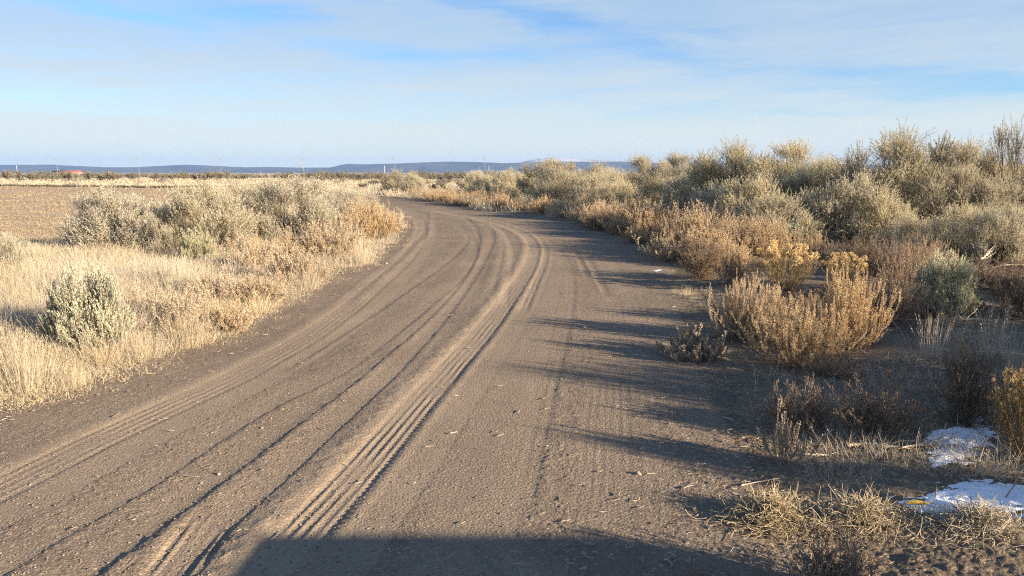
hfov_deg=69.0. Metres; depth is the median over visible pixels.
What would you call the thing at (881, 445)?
dead branch
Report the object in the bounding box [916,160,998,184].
sagebrush
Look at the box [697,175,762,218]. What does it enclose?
sagebrush
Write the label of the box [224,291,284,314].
grass clump
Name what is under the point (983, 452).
dead grass
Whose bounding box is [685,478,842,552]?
straw patch
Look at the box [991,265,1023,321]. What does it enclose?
dry shrub
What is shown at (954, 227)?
sagebrush
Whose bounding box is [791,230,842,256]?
dry shrub
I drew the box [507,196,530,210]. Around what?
dry shrub
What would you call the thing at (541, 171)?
sagebrush
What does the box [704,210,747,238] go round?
dry shrub
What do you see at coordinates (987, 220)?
sagebrush
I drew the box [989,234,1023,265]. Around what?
dry shrub
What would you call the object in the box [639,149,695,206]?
sagebrush
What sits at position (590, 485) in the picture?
straw litter
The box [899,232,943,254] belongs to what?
dry shrub
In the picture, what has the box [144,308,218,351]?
grass clump
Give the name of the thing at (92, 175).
sagebrush
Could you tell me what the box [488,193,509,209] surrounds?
dry shrub
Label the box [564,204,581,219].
dry shrub
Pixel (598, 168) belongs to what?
sagebrush
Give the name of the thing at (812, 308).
dry shrub
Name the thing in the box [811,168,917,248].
sagebrush
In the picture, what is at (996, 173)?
sagebrush
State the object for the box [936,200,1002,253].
sagebrush
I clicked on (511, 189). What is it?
sagebrush
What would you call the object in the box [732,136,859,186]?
sagebrush
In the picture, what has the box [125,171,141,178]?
sagebrush
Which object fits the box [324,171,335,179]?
sagebrush
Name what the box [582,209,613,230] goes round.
dry shrub
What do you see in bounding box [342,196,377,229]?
dry shrub
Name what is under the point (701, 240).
dry shrub
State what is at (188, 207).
sagebrush
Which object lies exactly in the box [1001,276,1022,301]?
dry shrub
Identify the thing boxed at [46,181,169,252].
sagebrush
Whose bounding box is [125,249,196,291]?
grass clump
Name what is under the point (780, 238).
dry shrub
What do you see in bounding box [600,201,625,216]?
dry shrub
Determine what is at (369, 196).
sagebrush
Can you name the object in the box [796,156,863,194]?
sagebrush
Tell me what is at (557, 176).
sagebrush
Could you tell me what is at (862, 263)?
rabbitbrush
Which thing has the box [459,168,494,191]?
sagebrush
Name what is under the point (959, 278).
sagebrush
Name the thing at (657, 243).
dry shrub
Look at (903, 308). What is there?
dry shrub
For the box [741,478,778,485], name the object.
stick
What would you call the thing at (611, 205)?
dry shrub
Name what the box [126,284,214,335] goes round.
dry shrub
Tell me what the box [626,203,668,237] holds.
dry shrub
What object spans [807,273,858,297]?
dry shrub
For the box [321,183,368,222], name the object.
sagebrush
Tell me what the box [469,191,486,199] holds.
dry shrub
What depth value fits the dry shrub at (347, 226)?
15.96 m
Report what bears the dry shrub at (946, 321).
on the ground at (944, 559)
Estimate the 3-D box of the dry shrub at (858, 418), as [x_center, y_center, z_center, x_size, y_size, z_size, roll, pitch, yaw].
[2.183,0.703,4.439,0.624,0.400,0.660,3,9,20]
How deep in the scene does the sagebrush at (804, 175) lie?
18.49 m
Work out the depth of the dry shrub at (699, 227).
13.98 m
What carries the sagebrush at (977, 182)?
on the ground at (944, 559)
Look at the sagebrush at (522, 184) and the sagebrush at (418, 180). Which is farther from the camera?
the sagebrush at (418, 180)
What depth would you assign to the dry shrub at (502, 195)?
32.91 m
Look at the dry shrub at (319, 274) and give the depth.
10.83 m
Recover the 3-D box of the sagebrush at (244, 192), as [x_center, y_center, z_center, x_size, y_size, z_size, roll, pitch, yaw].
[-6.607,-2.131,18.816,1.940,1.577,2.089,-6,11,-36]
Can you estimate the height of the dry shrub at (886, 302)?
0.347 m
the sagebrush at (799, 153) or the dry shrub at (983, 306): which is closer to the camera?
the dry shrub at (983, 306)
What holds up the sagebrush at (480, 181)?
on the ground at (944, 559)
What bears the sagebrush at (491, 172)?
on the ground at (944, 559)
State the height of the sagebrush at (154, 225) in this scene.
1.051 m
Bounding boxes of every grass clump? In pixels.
[0,256,45,306]
[0,329,72,395]
[1,250,89,284]
[51,360,89,390]
[70,335,127,366]
[109,332,169,361]
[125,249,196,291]
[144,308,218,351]
[209,240,274,277]
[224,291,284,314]
[283,265,331,290]
[332,239,385,265]
[675,287,696,295]
[900,314,964,357]
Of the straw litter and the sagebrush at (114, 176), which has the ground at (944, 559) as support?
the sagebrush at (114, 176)
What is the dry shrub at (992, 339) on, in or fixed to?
on the ground at (944, 559)
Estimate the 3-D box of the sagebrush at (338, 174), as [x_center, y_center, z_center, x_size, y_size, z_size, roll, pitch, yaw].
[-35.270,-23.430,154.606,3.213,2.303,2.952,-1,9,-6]
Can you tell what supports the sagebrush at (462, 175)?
on the ground at (944, 559)
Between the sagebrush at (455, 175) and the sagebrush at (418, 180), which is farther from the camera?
the sagebrush at (455, 175)
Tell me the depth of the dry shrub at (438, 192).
42.44 m
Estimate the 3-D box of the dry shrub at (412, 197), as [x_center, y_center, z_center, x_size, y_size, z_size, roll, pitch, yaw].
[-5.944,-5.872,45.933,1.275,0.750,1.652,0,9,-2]
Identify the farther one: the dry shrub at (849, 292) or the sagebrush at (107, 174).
the sagebrush at (107, 174)
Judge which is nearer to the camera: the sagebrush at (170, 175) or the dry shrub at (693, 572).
the dry shrub at (693, 572)
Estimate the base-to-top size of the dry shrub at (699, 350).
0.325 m
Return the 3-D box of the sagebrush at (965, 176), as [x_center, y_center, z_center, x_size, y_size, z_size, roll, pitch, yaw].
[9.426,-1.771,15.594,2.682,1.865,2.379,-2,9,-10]
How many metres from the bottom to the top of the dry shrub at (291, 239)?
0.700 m
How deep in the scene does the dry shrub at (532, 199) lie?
31.16 m
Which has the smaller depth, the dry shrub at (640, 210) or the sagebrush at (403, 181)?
the dry shrub at (640, 210)
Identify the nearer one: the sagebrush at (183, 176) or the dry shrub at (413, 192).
the dry shrub at (413, 192)
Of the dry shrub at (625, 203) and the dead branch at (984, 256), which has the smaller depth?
the dead branch at (984, 256)
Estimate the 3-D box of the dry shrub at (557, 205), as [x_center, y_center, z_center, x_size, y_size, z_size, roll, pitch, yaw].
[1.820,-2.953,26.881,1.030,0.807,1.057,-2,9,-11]
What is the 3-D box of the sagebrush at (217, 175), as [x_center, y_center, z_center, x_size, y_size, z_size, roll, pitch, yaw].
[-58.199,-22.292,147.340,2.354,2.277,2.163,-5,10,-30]
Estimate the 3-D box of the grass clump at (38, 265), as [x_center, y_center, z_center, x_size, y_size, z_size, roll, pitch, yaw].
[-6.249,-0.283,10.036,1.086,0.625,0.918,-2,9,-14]
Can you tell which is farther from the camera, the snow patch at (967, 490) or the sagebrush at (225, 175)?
the sagebrush at (225, 175)
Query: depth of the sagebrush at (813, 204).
15.63 m
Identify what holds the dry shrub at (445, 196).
on the ground at (944, 559)
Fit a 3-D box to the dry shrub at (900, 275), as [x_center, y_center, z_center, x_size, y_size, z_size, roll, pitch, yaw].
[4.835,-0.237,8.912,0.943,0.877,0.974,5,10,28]
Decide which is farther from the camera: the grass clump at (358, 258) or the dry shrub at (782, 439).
the grass clump at (358, 258)
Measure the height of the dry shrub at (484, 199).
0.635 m
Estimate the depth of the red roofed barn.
551.07 m
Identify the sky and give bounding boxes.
[0,0,1023,167]
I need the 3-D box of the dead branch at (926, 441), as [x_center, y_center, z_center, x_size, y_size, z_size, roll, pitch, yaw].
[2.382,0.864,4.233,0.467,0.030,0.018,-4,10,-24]
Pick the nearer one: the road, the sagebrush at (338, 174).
the road
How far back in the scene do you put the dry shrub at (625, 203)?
23.31 m
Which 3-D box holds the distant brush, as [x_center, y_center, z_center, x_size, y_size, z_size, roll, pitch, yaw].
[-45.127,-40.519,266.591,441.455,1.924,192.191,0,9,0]
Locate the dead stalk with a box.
[1005,473,1019,497]
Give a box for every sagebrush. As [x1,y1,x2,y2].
[0,169,14,179]
[0,230,32,272]
[11,170,23,179]
[18,172,40,180]
[31,169,52,180]
[36,258,135,353]
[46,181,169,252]
[49,172,62,179]
[58,170,75,180]
[84,171,96,178]
[101,171,118,180]
[110,172,124,180]
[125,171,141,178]
[142,202,196,252]
[147,174,262,253]
[149,174,160,179]
[167,173,178,178]
[177,226,215,260]
[179,169,189,179]
[193,170,213,179]
[206,174,288,228]
[212,170,224,180]
[220,169,232,176]
[224,172,233,179]
[232,169,337,243]
[233,174,247,179]
[278,172,293,179]
[288,191,341,231]
[313,168,325,179]
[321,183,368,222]
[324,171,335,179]
[335,170,348,179]
[341,190,384,214]
[349,172,361,180]
[358,182,367,188]
[360,171,370,179]
[368,178,379,185]
[372,173,385,180]
[379,166,406,190]
[379,186,397,192]
[399,177,417,190]
[400,172,428,193]
[405,168,425,187]
[415,170,432,179]
[427,182,447,189]
[433,173,446,180]
[436,178,450,184]
[444,170,452,178]
[453,169,461,179]
[456,170,468,179]
[457,171,483,189]
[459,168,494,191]
[467,175,492,194]
[483,170,499,183]
[488,166,521,189]
[489,170,523,198]
[509,156,580,198]
[514,171,526,187]
[522,177,548,199]
[523,161,584,202]
[527,163,550,180]
[547,171,591,201]
[572,168,623,206]
[576,159,620,191]
[589,164,630,199]
[594,179,648,208]
[607,151,673,200]
[635,177,663,199]
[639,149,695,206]
[656,172,692,214]
[660,175,687,204]
[672,131,780,208]
[679,162,747,211]
[684,180,725,213]
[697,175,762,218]
[710,170,789,226]
[731,156,795,191]
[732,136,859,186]
[732,188,830,244]
[741,155,825,198]
[757,163,796,189]
[759,185,816,211]
[767,159,837,215]
[779,218,802,249]
[784,178,862,246]
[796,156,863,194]
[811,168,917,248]
[813,167,892,215]
[822,118,983,229]
[835,162,927,240]
[839,181,919,247]
[860,158,933,189]
[868,167,936,231]
[874,203,934,250]
[904,159,1023,247]
[906,132,1022,203]
[906,248,982,317]
[909,203,998,263]
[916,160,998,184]
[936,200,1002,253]
[949,172,1011,202]
[950,199,1023,267]
[960,187,1023,213]
[971,112,1023,213]
[977,162,1022,199]
[997,172,1023,223]
[1005,157,1023,174]
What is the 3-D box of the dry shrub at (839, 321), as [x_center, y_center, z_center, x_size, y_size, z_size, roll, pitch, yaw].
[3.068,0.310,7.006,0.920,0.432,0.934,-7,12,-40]
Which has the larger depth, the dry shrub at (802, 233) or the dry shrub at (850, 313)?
the dry shrub at (802, 233)
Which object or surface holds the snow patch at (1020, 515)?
on the ground at (944, 559)
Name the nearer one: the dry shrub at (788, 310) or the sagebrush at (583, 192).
the dry shrub at (788, 310)
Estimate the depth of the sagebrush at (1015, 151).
15.92 m
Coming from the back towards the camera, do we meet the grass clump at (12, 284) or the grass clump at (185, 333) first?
the grass clump at (12, 284)
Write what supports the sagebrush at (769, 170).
on the ground at (944, 559)
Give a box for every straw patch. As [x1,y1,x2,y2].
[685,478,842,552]
[766,480,957,552]
[834,347,979,377]
[895,484,1023,563]
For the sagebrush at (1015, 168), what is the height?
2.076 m
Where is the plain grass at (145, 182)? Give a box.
[0,177,663,211]
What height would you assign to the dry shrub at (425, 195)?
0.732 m
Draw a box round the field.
[0,187,193,246]
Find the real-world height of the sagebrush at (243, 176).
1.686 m
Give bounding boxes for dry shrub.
[121,278,186,320]
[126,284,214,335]
[181,261,259,303]
[194,289,259,333]
[209,229,291,267]
[226,259,293,305]
[253,241,339,282]
[272,223,333,257]
[296,216,377,258]
[301,265,327,280]
[313,209,373,240]
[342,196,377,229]
[350,197,397,240]
[367,202,407,230]
[405,189,421,196]
[408,188,421,198]
[419,189,445,201]
[421,186,432,199]
[431,188,447,200]
[437,188,455,203]
[447,192,470,205]
[453,187,473,194]
[459,196,473,205]
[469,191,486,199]
[471,193,490,205]
[471,195,485,207]
[480,191,494,199]
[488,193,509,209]
[491,188,509,206]
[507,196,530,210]
[520,198,550,210]
[523,195,542,207]
[531,196,553,213]
[539,205,564,218]
[546,197,583,213]
[548,198,576,216]
[557,201,589,216]
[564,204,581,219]
[566,203,594,223]
[574,201,611,227]
[575,197,598,208]
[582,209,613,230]
[587,208,625,230]
[588,196,624,213]
[589,199,625,211]
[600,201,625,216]
[601,207,634,234]
[612,198,634,214]
[614,201,668,231]
[616,223,652,243]
[617,203,643,219]
[621,193,679,231]
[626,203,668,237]
[629,197,653,212]
[630,221,711,262]
[637,205,675,241]
[638,211,684,242]
[640,224,696,253]
[646,217,683,246]
[651,323,728,364]
[658,197,731,241]
[662,211,731,247]
[674,236,734,279]
[676,564,725,575]
[686,238,757,267]
[687,218,752,262]
[701,268,776,341]
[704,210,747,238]
[709,209,779,257]
[710,248,764,285]
[721,297,822,344]
[723,215,801,253]
[725,272,800,317]
[728,290,852,370]
[730,215,802,258]
[752,515,884,575]
[753,219,782,235]
[756,398,821,467]
[758,373,846,439]
[763,297,831,327]
[764,283,831,310]
[777,289,873,318]
[778,221,823,248]
[780,317,871,355]
[790,297,898,342]
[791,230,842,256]
[801,354,866,380]
[804,276,896,311]
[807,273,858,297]
[814,275,902,310]
[815,239,842,268]
[815,256,901,350]
[820,256,875,280]
[821,230,868,266]
[823,230,851,248]
[823,369,937,441]
[838,251,876,274]
[844,258,938,326]
[851,237,921,276]
[852,284,908,311]
[854,231,920,260]
[869,235,926,284]
[875,234,950,302]
[877,264,915,294]
[897,237,959,270]
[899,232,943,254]
[903,229,958,273]
[910,239,984,286]
[916,296,984,328]
[917,291,1008,316]
[921,330,1022,434]
[936,302,1023,359]
[954,251,1008,279]
[958,258,1011,289]
[974,259,1023,294]
[975,324,1023,384]
[985,261,1023,288]
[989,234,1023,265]
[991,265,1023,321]
[995,257,1023,272]
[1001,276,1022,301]
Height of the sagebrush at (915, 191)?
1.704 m
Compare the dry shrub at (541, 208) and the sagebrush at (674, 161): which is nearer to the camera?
the dry shrub at (541, 208)
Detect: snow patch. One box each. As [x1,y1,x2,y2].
[889,479,1023,517]
[923,425,995,466]
[1001,513,1023,521]
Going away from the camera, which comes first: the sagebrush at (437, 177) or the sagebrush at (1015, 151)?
the sagebrush at (1015, 151)
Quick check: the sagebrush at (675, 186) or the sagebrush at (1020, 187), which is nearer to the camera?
the sagebrush at (1020, 187)
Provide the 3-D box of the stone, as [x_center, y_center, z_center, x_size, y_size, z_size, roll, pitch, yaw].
[0.337,1.110,3.240,0.049,0.038,0.041,3,9,17]
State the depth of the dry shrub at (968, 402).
4.55 m
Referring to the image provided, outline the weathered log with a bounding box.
[952,309,1008,325]
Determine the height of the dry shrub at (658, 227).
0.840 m
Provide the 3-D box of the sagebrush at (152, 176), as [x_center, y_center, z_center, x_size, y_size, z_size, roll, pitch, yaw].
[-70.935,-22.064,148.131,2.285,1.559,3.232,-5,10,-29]
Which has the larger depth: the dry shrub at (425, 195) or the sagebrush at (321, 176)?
the sagebrush at (321, 176)
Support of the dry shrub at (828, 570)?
on the ground at (944, 559)
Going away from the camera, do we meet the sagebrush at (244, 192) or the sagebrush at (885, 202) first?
the sagebrush at (885, 202)
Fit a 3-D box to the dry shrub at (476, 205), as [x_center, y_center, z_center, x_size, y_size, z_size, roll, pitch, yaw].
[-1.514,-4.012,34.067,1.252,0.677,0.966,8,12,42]
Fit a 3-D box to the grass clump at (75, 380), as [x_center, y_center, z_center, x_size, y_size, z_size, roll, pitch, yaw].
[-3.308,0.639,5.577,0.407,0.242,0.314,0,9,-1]
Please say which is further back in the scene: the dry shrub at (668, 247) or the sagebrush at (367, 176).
the sagebrush at (367, 176)
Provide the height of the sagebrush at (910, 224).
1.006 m
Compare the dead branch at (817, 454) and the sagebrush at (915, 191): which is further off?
the sagebrush at (915, 191)
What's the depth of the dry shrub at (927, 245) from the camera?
11.43 m
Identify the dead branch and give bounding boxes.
[805,452,835,455]
[847,435,959,449]
[901,432,958,448]
[973,238,1001,259]
[976,256,1023,271]
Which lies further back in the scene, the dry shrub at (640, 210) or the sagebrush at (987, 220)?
the dry shrub at (640, 210)
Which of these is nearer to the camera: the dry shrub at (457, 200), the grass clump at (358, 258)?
the grass clump at (358, 258)
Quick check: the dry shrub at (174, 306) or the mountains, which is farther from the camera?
the mountains
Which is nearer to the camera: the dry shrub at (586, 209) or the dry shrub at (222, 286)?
the dry shrub at (222, 286)
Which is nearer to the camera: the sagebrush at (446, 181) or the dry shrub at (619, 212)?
the dry shrub at (619, 212)
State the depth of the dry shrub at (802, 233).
15.14 m
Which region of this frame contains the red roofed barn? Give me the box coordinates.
[55,171,83,174]
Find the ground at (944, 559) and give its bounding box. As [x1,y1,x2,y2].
[0,173,1023,575]
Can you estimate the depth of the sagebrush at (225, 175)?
149.08 m
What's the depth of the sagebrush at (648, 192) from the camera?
32.75 m
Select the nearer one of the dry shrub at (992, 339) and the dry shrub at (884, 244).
the dry shrub at (992, 339)
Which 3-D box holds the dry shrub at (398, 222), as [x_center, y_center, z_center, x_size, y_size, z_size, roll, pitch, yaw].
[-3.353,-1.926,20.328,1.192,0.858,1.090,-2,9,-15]
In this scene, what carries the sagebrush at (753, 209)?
on the ground at (944, 559)
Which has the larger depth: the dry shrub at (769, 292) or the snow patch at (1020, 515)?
the dry shrub at (769, 292)
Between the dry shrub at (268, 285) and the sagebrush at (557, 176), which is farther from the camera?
the sagebrush at (557, 176)
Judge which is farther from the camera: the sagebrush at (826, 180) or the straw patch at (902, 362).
the sagebrush at (826, 180)
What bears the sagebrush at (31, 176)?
on the ground at (944, 559)
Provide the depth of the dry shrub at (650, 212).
18.02 m
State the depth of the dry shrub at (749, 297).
7.05 m
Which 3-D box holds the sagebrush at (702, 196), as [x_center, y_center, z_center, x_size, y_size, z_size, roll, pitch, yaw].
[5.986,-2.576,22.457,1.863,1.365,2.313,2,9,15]
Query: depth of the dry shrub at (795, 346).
6.01 m
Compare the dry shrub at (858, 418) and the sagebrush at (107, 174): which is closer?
the dry shrub at (858, 418)
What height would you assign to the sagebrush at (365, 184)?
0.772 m
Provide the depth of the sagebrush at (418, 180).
53.05 m
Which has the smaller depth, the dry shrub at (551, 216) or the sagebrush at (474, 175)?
the dry shrub at (551, 216)
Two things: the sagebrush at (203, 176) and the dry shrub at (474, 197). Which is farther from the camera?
the sagebrush at (203, 176)
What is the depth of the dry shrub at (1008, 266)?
11.71 m
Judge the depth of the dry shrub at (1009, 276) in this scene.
9.95 m
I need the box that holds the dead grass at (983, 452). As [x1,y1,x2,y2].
[705,271,1023,501]
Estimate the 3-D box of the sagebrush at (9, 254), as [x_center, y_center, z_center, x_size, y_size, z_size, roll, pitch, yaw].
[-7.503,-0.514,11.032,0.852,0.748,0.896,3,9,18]
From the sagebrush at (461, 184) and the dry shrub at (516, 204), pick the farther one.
the sagebrush at (461, 184)
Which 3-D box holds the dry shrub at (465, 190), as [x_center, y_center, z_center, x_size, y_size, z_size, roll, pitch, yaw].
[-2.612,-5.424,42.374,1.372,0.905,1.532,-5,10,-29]
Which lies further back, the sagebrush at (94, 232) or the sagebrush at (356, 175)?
the sagebrush at (356, 175)
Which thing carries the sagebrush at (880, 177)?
on the ground at (944, 559)
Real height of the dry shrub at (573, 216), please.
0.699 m
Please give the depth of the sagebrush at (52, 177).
145.26 m
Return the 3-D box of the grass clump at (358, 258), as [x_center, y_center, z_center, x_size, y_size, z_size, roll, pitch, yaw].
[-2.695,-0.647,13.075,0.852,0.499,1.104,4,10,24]
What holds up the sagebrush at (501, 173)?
on the ground at (944, 559)
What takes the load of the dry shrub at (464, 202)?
on the ground at (944, 559)
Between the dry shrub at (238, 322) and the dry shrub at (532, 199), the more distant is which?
the dry shrub at (532, 199)
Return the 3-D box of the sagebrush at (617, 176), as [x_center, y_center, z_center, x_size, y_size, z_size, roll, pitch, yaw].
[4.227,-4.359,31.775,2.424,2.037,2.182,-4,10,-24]
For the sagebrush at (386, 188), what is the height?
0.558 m
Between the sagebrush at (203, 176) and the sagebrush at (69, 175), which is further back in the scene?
the sagebrush at (203, 176)
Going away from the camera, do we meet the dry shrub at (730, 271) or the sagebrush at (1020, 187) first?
the dry shrub at (730, 271)
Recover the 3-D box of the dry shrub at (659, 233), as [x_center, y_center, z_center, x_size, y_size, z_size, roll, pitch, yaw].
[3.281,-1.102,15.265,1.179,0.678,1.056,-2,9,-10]
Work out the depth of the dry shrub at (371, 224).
17.54 m
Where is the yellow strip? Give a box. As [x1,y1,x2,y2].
[905,500,929,504]
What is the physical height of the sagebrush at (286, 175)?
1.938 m
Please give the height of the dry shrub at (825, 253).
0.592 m
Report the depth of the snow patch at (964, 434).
4.26 m
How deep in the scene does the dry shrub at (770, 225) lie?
14.36 m
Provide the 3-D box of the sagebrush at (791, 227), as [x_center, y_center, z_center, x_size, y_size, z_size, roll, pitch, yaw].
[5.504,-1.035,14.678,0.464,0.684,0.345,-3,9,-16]
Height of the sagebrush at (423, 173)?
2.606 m
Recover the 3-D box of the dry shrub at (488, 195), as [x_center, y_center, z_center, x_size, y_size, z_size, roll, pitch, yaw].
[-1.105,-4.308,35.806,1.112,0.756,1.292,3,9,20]
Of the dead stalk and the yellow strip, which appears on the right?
the dead stalk
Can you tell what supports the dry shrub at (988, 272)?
on the ground at (944, 559)
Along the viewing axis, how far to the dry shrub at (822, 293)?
8.61 m
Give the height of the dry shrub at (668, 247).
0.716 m
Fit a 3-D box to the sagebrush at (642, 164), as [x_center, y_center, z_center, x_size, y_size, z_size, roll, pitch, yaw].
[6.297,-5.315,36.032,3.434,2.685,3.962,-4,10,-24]
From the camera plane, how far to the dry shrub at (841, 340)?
6.51 m
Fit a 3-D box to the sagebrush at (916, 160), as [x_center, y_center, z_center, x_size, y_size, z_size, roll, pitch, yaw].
[8.883,-2.495,17.129,3.516,2.879,3.803,2,9,14]
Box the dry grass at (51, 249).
[0,197,410,408]
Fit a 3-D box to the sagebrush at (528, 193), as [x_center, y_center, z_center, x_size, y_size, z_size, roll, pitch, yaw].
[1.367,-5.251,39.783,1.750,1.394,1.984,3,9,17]
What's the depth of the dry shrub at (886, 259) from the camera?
10.43 m
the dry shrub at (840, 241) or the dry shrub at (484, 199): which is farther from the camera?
the dry shrub at (484, 199)
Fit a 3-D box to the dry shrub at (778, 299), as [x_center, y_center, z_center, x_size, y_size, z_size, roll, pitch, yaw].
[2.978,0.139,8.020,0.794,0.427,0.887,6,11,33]
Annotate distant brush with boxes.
[0,172,738,179]
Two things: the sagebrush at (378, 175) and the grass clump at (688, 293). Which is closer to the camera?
the grass clump at (688, 293)
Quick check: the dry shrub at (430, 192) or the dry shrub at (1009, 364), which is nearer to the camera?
the dry shrub at (1009, 364)
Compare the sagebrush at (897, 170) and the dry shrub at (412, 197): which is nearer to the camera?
the sagebrush at (897, 170)
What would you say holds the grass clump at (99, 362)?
on the ground at (944, 559)
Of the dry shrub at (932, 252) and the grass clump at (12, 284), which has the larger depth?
the dry shrub at (932, 252)
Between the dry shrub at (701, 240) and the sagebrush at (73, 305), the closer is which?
the sagebrush at (73, 305)
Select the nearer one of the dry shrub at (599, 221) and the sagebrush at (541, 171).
the dry shrub at (599, 221)
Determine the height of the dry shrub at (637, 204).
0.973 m
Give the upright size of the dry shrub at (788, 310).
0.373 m
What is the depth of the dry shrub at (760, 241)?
13.49 m
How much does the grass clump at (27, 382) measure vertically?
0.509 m
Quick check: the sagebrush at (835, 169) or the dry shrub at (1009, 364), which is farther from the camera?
the sagebrush at (835, 169)
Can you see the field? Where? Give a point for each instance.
(5, 213)
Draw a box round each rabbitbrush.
[751,239,823,291]
[820,251,872,283]
[986,360,1023,461]
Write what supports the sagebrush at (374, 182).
on the ground at (944, 559)
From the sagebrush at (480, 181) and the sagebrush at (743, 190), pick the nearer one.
the sagebrush at (743, 190)
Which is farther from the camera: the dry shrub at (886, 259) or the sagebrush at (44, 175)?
the sagebrush at (44, 175)
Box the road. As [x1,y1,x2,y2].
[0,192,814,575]
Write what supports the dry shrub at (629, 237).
on the ground at (944, 559)
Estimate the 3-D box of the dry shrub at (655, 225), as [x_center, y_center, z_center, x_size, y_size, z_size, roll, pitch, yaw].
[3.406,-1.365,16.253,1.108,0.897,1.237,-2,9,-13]
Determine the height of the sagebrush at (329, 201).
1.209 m
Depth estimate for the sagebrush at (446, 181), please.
99.96 m
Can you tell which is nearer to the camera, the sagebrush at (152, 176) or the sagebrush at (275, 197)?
the sagebrush at (275, 197)
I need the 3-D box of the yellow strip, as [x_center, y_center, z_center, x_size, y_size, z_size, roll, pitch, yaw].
[1.895,1.002,3.484,0.111,0.019,0.020,1,9,5]
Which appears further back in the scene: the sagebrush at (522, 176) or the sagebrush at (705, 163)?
the sagebrush at (522, 176)
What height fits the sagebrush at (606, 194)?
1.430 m
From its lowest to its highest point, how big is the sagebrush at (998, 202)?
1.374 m
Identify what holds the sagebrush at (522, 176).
on the ground at (944, 559)
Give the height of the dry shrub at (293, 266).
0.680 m
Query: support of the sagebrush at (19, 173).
on the ground at (944, 559)
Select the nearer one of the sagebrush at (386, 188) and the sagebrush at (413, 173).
the sagebrush at (386, 188)
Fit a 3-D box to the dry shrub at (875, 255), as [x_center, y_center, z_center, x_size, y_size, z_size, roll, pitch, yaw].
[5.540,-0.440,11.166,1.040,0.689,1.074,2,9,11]
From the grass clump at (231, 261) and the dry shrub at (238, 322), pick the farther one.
the grass clump at (231, 261)
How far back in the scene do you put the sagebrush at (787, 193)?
19.12 m
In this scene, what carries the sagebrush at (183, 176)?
on the ground at (944, 559)
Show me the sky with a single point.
(93, 83)
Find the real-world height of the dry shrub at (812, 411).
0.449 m
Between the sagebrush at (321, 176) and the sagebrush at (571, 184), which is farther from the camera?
the sagebrush at (321, 176)
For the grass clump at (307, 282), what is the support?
on the ground at (944, 559)
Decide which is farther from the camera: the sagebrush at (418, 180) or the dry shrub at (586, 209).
the sagebrush at (418, 180)
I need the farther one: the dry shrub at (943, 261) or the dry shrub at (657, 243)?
the dry shrub at (657, 243)
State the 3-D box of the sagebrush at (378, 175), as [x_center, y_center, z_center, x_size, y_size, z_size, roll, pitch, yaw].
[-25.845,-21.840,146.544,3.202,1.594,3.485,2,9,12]
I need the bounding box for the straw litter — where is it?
[0,239,893,570]
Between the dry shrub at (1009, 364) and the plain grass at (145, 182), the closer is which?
the dry shrub at (1009, 364)
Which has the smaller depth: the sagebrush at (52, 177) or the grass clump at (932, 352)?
the grass clump at (932, 352)
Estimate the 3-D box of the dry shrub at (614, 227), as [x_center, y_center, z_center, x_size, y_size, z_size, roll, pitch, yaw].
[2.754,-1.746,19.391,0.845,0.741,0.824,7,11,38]
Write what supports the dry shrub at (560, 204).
on the ground at (944, 559)
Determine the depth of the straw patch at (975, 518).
3.24 m
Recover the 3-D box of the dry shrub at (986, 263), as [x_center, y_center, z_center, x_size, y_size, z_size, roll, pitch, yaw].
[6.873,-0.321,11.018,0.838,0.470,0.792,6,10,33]
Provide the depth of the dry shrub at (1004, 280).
9.60 m
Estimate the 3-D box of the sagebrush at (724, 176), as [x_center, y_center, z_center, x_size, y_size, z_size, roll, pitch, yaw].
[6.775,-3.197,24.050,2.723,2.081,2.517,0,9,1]
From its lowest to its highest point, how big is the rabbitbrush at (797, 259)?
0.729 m
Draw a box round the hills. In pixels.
[0,161,1022,172]
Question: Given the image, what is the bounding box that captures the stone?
[584,539,594,545]
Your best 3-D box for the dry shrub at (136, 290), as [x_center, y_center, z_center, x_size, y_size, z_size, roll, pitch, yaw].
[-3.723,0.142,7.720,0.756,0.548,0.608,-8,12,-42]
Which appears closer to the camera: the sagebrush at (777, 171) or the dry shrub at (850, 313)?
the dry shrub at (850, 313)
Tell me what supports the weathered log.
on the ground at (944, 559)
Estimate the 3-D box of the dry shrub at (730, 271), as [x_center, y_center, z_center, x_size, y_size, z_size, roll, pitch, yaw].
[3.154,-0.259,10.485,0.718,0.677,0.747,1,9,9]
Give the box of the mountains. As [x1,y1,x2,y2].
[521,158,648,162]
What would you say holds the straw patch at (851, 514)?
on the ground at (944, 559)
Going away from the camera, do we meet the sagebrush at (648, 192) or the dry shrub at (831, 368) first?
the dry shrub at (831, 368)
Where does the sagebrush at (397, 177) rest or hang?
on the ground at (944, 559)
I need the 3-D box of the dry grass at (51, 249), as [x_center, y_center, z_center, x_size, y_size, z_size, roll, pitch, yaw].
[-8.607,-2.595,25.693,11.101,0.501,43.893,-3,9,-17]
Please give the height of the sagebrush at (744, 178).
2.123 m
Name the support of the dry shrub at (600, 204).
on the ground at (944, 559)
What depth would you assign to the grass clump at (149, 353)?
6.41 m

